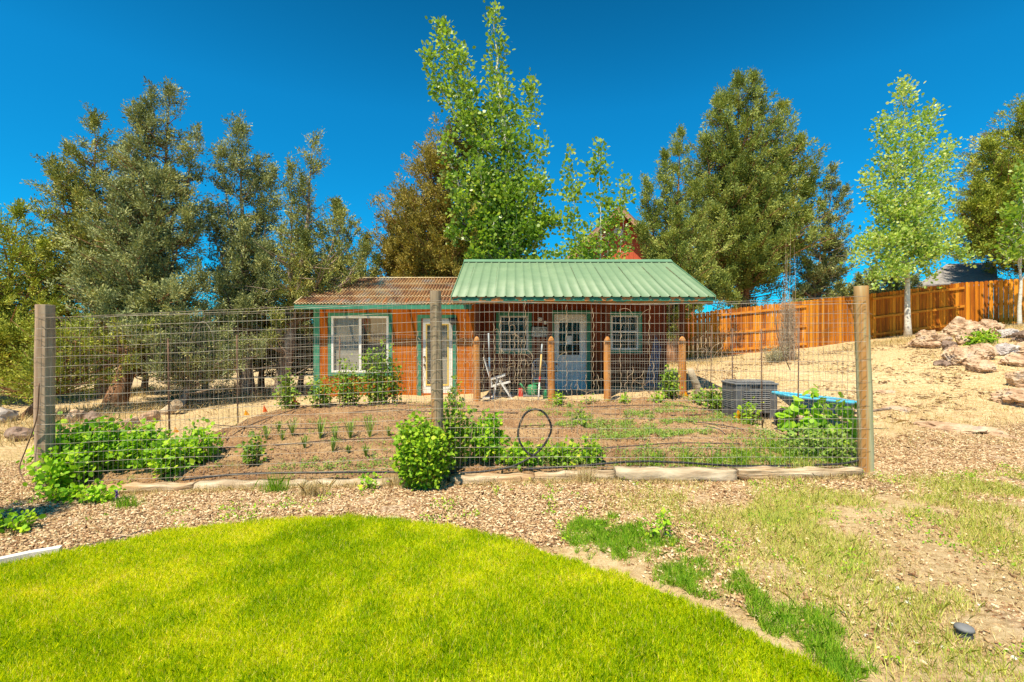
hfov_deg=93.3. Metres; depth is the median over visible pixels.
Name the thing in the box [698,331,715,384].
dead vine
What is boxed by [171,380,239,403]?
sagebrush
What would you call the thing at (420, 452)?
currant bush
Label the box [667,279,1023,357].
board fence
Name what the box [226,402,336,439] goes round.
drip line
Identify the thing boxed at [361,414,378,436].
onion plant
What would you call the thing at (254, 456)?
berry bush
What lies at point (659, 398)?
leafy shrub
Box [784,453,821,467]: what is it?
grass tuft
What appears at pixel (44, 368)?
wire fence
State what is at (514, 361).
dead vine
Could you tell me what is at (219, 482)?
edging timber
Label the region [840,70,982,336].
aspen tree
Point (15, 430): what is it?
rock
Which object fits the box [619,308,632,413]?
dead vine
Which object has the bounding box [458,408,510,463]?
berry bush
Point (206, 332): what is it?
juniper tree
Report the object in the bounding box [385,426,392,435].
onion plant
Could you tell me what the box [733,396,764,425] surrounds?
leafy shrub
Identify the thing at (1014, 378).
rock
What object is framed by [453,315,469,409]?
dead vine
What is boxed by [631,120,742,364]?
juniper tree
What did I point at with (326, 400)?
rose bush
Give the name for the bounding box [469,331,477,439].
dead vine
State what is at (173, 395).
sagebrush
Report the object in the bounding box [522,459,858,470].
garden hose
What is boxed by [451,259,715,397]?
cabin
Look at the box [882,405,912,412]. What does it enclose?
rock
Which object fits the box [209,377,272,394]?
sagebrush
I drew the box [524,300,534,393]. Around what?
dead vine
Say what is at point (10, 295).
juniper tree
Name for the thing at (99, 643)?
lawn grass
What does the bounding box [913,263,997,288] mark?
outbuilding
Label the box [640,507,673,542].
weed clump
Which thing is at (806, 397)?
wheelbarrow
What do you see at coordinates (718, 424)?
drip line
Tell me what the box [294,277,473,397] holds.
shed
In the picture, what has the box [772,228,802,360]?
dead bush
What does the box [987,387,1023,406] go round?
rock
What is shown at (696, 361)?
dead vine
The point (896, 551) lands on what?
dry straw
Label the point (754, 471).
edging timber
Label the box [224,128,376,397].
juniper tree
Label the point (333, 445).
onion plant
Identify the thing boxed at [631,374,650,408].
dead vine
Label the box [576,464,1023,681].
sparse grass
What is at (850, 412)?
leafy stalk
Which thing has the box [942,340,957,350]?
rock
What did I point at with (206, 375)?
juniper tree
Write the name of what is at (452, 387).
leafy shrub
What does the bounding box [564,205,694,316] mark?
red house
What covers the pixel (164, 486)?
edging timber
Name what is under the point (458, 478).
edging timber
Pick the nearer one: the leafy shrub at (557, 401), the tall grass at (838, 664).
the tall grass at (838, 664)
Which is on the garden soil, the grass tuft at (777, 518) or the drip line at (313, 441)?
the drip line at (313, 441)
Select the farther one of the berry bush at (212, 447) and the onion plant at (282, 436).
the onion plant at (282, 436)
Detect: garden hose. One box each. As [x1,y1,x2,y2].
[182,408,551,480]
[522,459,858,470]
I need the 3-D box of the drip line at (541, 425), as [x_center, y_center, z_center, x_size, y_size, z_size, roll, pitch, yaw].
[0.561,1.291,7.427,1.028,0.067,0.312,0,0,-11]
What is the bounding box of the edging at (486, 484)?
[83,469,883,496]
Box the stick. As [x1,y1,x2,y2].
[115,526,178,536]
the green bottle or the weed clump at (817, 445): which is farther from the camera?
the green bottle
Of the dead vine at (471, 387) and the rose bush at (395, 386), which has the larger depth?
the rose bush at (395, 386)
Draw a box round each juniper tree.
[0,193,117,390]
[0,301,178,417]
[15,100,176,397]
[43,75,232,407]
[79,328,190,389]
[129,294,271,407]
[144,295,238,388]
[172,301,312,389]
[194,109,289,396]
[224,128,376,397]
[226,318,312,388]
[270,195,382,322]
[354,111,500,278]
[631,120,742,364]
[668,66,853,347]
[785,160,859,314]
[837,265,924,296]
[944,93,1023,280]
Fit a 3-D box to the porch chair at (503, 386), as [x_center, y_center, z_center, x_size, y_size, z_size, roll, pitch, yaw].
[-0.290,0.839,10.975,0.736,0.965,0.510,0,0,0]
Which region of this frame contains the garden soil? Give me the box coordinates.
[64,395,865,489]
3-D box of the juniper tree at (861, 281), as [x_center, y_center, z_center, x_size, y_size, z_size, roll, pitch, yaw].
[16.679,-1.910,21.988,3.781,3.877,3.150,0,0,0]
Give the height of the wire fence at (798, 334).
1.914 m
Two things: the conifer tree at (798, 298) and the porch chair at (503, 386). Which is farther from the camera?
the conifer tree at (798, 298)
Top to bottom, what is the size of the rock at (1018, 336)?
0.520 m
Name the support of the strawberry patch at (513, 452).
on the garden soil
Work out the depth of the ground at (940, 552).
4.14 m
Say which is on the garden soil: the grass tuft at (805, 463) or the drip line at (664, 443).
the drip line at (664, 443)
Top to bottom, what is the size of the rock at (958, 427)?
0.199 m
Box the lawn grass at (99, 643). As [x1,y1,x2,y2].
[0,510,845,681]
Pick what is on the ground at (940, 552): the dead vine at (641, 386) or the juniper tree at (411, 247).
the juniper tree at (411, 247)
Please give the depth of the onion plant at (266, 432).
6.79 m
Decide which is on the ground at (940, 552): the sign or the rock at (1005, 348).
the rock at (1005, 348)
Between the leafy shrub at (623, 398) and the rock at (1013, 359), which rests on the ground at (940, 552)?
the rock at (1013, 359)
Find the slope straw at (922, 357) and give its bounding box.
[594,327,1023,447]
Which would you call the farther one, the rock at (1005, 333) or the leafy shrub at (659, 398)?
the rock at (1005, 333)
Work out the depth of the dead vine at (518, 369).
4.98 m
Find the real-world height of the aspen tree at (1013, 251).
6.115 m
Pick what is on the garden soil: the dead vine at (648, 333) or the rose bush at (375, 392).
the rose bush at (375, 392)
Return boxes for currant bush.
[389,411,456,491]
[443,394,477,470]
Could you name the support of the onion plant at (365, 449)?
on the garden soil
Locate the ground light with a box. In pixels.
[953,622,975,640]
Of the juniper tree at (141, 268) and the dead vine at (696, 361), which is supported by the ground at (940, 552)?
the juniper tree at (141, 268)
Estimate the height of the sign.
0.294 m
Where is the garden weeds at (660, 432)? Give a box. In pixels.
[124,392,849,482]
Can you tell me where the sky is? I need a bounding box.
[0,0,1023,321]
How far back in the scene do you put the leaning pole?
10.43 m
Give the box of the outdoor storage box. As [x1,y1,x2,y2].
[722,379,778,418]
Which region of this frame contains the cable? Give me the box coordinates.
[19,383,39,486]
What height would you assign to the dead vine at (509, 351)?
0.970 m
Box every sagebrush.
[142,380,213,401]
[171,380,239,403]
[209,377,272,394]
[758,343,792,362]
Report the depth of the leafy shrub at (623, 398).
9.52 m
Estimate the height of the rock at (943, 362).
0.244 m
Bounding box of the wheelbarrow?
[771,391,891,429]
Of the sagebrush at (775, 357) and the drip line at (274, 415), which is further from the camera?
the sagebrush at (775, 357)
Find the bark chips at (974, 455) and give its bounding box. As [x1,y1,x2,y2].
[0,419,1023,668]
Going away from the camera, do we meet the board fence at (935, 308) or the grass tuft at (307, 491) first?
the grass tuft at (307, 491)
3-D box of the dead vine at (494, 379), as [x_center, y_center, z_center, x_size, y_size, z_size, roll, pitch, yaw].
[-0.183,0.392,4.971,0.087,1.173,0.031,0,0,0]
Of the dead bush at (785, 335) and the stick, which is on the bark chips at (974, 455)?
the stick
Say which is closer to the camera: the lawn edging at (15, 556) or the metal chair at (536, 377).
the lawn edging at (15, 556)
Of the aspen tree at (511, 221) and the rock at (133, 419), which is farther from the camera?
the aspen tree at (511, 221)
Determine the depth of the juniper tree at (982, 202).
20.64 m
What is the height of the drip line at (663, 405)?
0.076 m
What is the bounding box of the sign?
[531,326,546,337]
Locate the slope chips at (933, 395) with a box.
[600,337,1023,447]
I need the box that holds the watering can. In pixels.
[519,383,541,394]
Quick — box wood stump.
[687,368,704,397]
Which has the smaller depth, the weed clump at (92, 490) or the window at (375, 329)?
the weed clump at (92, 490)
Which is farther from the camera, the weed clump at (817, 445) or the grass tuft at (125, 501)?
the weed clump at (817, 445)
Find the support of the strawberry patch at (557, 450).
on the garden soil
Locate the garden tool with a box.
[538,344,542,399]
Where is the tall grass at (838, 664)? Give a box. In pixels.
[553,510,885,681]
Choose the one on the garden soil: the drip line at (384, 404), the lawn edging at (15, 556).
the drip line at (384, 404)
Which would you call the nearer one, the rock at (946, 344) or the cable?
the cable
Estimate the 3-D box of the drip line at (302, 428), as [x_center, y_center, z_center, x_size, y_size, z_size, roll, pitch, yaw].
[-3.269,1.373,7.739,3.811,0.134,0.621,0,0,7]
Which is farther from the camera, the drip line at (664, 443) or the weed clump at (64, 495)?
the drip line at (664, 443)
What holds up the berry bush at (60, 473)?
on the ground at (940, 552)
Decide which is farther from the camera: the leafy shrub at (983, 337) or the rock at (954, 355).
the leafy shrub at (983, 337)
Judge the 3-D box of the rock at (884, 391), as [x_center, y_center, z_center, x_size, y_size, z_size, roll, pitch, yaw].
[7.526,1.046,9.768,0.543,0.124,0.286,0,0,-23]
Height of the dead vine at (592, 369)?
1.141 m
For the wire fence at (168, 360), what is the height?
2.018 m
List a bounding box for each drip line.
[215,422,419,428]
[218,437,391,448]
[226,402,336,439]
[316,404,451,405]
[355,408,517,412]
[520,424,582,426]
[550,442,739,448]
[580,405,714,415]
[688,421,752,432]
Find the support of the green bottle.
on the ground at (940, 552)
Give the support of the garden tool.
on the ground at (940, 552)
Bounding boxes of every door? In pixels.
[423,318,451,392]
[554,314,585,390]
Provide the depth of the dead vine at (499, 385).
4.97 m
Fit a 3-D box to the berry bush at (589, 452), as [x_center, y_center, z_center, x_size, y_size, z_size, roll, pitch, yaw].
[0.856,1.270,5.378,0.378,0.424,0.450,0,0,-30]
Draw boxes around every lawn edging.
[0,545,61,562]
[69,529,143,549]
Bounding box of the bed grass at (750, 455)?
[624,436,858,467]
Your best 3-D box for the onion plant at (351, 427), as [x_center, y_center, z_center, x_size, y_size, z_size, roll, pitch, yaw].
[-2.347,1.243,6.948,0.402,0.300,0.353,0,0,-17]
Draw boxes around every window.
[331,316,388,371]
[500,316,527,349]
[611,315,637,349]
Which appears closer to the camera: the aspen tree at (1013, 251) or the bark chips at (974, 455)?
the bark chips at (974, 455)
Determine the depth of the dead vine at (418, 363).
4.97 m
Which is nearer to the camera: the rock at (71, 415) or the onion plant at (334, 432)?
the onion plant at (334, 432)
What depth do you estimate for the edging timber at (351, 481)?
4.94 m
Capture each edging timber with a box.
[102,481,198,493]
[193,479,307,489]
[306,477,398,487]
[450,472,533,485]
[534,469,614,480]
[613,466,736,481]
[734,466,862,479]
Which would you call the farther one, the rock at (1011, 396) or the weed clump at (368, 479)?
the rock at (1011, 396)
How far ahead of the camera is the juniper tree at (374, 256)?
16.42 m
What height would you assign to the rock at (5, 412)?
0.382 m
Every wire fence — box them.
[31,286,873,486]
[54,320,287,444]
[286,334,686,403]
[691,305,854,445]
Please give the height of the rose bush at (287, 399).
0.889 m
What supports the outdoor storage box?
on the ground at (940, 552)
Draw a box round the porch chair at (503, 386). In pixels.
[483,357,512,398]
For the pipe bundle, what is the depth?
12.10 m
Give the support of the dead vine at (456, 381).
attached to the wire fence at (44, 368)
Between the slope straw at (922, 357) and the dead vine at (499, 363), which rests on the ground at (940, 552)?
the slope straw at (922, 357)
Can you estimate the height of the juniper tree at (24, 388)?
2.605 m
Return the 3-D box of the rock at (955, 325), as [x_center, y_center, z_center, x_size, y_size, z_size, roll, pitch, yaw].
[14.787,-0.331,15.744,1.021,0.977,1.321,0,0,-40]
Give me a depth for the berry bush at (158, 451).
5.31 m
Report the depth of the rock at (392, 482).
4.88 m
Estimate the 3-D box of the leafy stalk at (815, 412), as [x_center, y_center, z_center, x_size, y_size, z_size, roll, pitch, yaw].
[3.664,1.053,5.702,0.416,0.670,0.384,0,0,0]
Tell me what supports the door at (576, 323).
in the cabin
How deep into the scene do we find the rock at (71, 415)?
8.94 m
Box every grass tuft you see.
[103,493,144,509]
[253,470,297,492]
[290,475,337,498]
[565,462,599,484]
[757,511,805,524]
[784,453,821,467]
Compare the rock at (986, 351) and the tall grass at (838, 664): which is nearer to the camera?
the tall grass at (838, 664)
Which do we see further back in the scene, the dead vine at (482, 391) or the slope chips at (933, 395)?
the slope chips at (933, 395)
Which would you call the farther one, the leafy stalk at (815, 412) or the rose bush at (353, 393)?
the rose bush at (353, 393)
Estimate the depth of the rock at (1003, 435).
6.50 m
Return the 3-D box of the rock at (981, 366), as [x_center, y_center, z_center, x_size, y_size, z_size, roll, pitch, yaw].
[10.755,0.632,11.088,0.563,0.407,0.544,0,0,-43]
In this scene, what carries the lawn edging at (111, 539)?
on the ground at (940, 552)
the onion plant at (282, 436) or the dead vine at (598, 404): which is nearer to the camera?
the dead vine at (598, 404)
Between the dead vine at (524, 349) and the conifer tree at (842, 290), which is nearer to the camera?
the dead vine at (524, 349)
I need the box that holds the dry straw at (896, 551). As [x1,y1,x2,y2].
[0,377,1023,681]
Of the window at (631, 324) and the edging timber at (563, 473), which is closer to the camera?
the edging timber at (563, 473)
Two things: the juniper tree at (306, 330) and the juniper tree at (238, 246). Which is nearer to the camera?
the juniper tree at (238, 246)
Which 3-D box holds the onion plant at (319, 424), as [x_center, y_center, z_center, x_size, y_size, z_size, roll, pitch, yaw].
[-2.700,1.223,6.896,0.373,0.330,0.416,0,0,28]
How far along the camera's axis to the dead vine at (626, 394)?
4.97 m
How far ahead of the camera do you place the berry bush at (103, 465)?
5.35 m
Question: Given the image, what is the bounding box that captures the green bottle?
[543,388,546,398]
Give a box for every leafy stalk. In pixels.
[774,398,807,445]
[791,384,832,435]
[804,403,844,438]
[834,392,873,459]
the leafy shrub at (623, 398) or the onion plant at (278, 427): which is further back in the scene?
the leafy shrub at (623, 398)
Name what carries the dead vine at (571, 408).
attached to the wire fence at (44, 368)
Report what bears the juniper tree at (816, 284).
on the ground at (940, 552)
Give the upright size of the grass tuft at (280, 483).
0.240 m
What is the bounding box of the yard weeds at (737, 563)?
[7,460,1023,665]
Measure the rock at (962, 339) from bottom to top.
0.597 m
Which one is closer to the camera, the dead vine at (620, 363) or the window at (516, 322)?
the dead vine at (620, 363)
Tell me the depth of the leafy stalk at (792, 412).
5.88 m
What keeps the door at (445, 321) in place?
in the shed
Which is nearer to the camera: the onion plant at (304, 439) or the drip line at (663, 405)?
the onion plant at (304, 439)
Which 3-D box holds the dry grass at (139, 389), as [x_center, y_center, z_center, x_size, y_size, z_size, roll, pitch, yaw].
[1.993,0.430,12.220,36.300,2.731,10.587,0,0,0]
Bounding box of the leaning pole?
[488,333,490,400]
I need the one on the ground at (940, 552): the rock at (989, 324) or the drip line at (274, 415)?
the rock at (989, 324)
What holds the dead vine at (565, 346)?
attached to the wire fence at (44, 368)
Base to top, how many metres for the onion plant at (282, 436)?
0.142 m
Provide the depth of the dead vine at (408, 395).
4.97 m
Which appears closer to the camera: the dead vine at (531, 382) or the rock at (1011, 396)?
the dead vine at (531, 382)
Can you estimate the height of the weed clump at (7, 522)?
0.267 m
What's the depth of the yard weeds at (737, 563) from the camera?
3.90 m
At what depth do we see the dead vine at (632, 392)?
4.97 m
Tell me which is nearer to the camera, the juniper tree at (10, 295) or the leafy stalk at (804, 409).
the leafy stalk at (804, 409)
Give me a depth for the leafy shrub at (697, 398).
8.94 m
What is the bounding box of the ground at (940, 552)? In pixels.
[0,318,1023,681]
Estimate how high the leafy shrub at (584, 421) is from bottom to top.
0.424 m
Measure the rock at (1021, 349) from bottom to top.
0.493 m
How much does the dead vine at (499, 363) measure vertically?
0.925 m
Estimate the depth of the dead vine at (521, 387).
4.97 m
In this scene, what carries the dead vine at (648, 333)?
attached to the wire fence at (44, 368)
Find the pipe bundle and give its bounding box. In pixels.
[645,335,660,387]
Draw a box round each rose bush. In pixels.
[272,367,305,408]
[305,373,335,407]
[328,354,370,407]
[355,336,399,405]
[387,358,405,402]
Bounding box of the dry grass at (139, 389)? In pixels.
[0,323,1023,446]
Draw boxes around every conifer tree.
[788,289,805,315]
[827,278,848,296]
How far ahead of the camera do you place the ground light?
2.38 m
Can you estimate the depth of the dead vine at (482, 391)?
4.97 m
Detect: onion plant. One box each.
[261,426,270,439]
[270,421,282,431]
[278,430,287,439]
[284,417,298,435]
[299,434,309,447]
[312,415,329,438]
[328,436,340,451]
[330,425,340,438]
[338,417,356,437]
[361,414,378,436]
[362,444,371,456]
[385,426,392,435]
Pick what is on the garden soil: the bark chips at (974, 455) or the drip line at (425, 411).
the drip line at (425, 411)
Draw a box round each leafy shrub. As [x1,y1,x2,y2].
[443,375,461,405]
[549,390,565,404]
[569,401,587,425]
[580,393,595,403]
[619,392,631,402]
[647,391,669,402]
[658,364,685,398]
[687,387,708,406]
[700,384,723,411]
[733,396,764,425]
[955,328,1001,345]
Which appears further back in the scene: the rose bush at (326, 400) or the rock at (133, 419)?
the rose bush at (326, 400)
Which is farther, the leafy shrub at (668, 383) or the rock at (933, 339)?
the rock at (933, 339)
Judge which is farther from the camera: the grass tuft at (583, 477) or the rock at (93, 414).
the rock at (93, 414)
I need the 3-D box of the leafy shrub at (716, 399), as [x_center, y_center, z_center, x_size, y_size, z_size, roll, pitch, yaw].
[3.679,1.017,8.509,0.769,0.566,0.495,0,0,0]
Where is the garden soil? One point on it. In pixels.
(340, 413)
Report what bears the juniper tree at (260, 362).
on the ground at (940, 552)
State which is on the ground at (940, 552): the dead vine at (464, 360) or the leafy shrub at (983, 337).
the leafy shrub at (983, 337)
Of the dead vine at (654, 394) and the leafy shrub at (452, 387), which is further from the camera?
the leafy shrub at (452, 387)
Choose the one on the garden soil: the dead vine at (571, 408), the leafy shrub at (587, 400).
the leafy shrub at (587, 400)
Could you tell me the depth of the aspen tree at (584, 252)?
15.73 m
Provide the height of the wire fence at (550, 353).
1.653 m
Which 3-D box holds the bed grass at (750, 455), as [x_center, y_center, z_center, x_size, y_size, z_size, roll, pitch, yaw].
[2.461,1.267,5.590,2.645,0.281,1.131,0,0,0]
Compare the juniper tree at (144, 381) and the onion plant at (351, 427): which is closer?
the onion plant at (351, 427)
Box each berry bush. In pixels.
[16,411,100,479]
[22,448,95,494]
[61,413,147,479]
[105,418,179,471]
[138,430,206,479]
[171,417,225,464]
[234,425,272,465]
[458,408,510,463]
[569,435,605,465]
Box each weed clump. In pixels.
[0,508,46,534]
[31,478,88,503]
[68,472,125,503]
[358,471,388,492]
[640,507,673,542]
[775,422,858,465]
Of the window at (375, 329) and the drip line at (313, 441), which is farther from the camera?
the window at (375, 329)
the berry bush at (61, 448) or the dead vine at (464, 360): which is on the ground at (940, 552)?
the berry bush at (61, 448)
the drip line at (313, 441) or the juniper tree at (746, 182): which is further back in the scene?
the juniper tree at (746, 182)
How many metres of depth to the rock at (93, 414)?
8.96 m
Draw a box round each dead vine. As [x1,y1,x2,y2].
[396,366,413,417]
[410,331,422,391]
[416,357,433,415]
[449,332,462,420]
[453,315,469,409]
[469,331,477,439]
[477,344,488,436]
[486,320,500,408]
[492,324,496,435]
[494,348,504,417]
[505,307,510,398]
[506,331,517,382]
[512,342,528,428]
[517,336,530,399]
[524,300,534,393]
[524,355,538,407]
[557,305,566,391]
[562,383,581,431]
[572,380,584,433]
[585,309,601,418]
[585,377,605,437]
[616,372,628,415]
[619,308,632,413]
[627,366,643,417]
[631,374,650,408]
[640,305,650,363]
[643,363,660,422]
[690,340,706,378]
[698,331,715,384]
[710,340,722,381]
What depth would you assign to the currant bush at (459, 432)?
5.29 m
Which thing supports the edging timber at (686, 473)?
on the ground at (940, 552)
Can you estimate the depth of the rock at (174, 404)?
9.72 m
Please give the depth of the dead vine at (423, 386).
4.97 m
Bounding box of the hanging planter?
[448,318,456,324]
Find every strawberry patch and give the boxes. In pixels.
[493,437,553,469]
[540,435,585,468]
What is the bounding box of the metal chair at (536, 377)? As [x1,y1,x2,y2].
[531,358,546,388]
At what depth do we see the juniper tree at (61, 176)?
12.67 m
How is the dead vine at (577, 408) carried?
attached to the wire fence at (44, 368)
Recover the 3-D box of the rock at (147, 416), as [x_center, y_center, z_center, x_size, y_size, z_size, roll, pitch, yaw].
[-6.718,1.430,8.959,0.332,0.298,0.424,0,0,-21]
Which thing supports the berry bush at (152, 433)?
in the garden soil
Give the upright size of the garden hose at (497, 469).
0.767 m
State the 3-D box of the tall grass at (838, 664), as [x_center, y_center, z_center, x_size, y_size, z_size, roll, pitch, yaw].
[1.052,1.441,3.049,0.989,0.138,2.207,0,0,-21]
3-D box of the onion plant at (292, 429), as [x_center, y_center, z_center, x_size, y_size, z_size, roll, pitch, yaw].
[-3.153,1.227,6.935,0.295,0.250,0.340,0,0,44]
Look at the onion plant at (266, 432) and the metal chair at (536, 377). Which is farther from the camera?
the metal chair at (536, 377)
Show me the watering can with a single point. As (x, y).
(529, 391)
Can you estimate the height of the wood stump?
0.772 m
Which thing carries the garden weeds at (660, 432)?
on the garden soil
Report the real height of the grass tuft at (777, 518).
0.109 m
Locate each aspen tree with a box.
[415,0,568,258]
[551,136,635,258]
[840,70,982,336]
[984,159,1023,326]
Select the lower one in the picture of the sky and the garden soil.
the garden soil
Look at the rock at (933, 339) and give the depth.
14.17 m
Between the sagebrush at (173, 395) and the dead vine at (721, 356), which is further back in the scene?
the sagebrush at (173, 395)
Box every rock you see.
[0,407,19,423]
[4,426,33,441]
[64,409,86,422]
[83,411,102,421]
[120,416,141,428]
[139,410,160,421]
[159,399,182,414]
[374,472,405,487]
[874,390,895,393]
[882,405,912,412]
[908,330,952,348]
[911,421,1003,433]
[933,359,951,365]
[940,316,991,337]
[940,344,980,365]
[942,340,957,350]
[955,329,975,344]
[965,360,996,372]
[970,343,998,359]
[979,319,1004,333]
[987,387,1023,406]
[987,432,1020,438]
[995,342,1020,355]
[997,328,1017,337]
[997,352,1023,366]
[1004,369,1023,387]
[1011,330,1023,340]
[1016,341,1023,354]
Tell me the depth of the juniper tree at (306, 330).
15.03 m

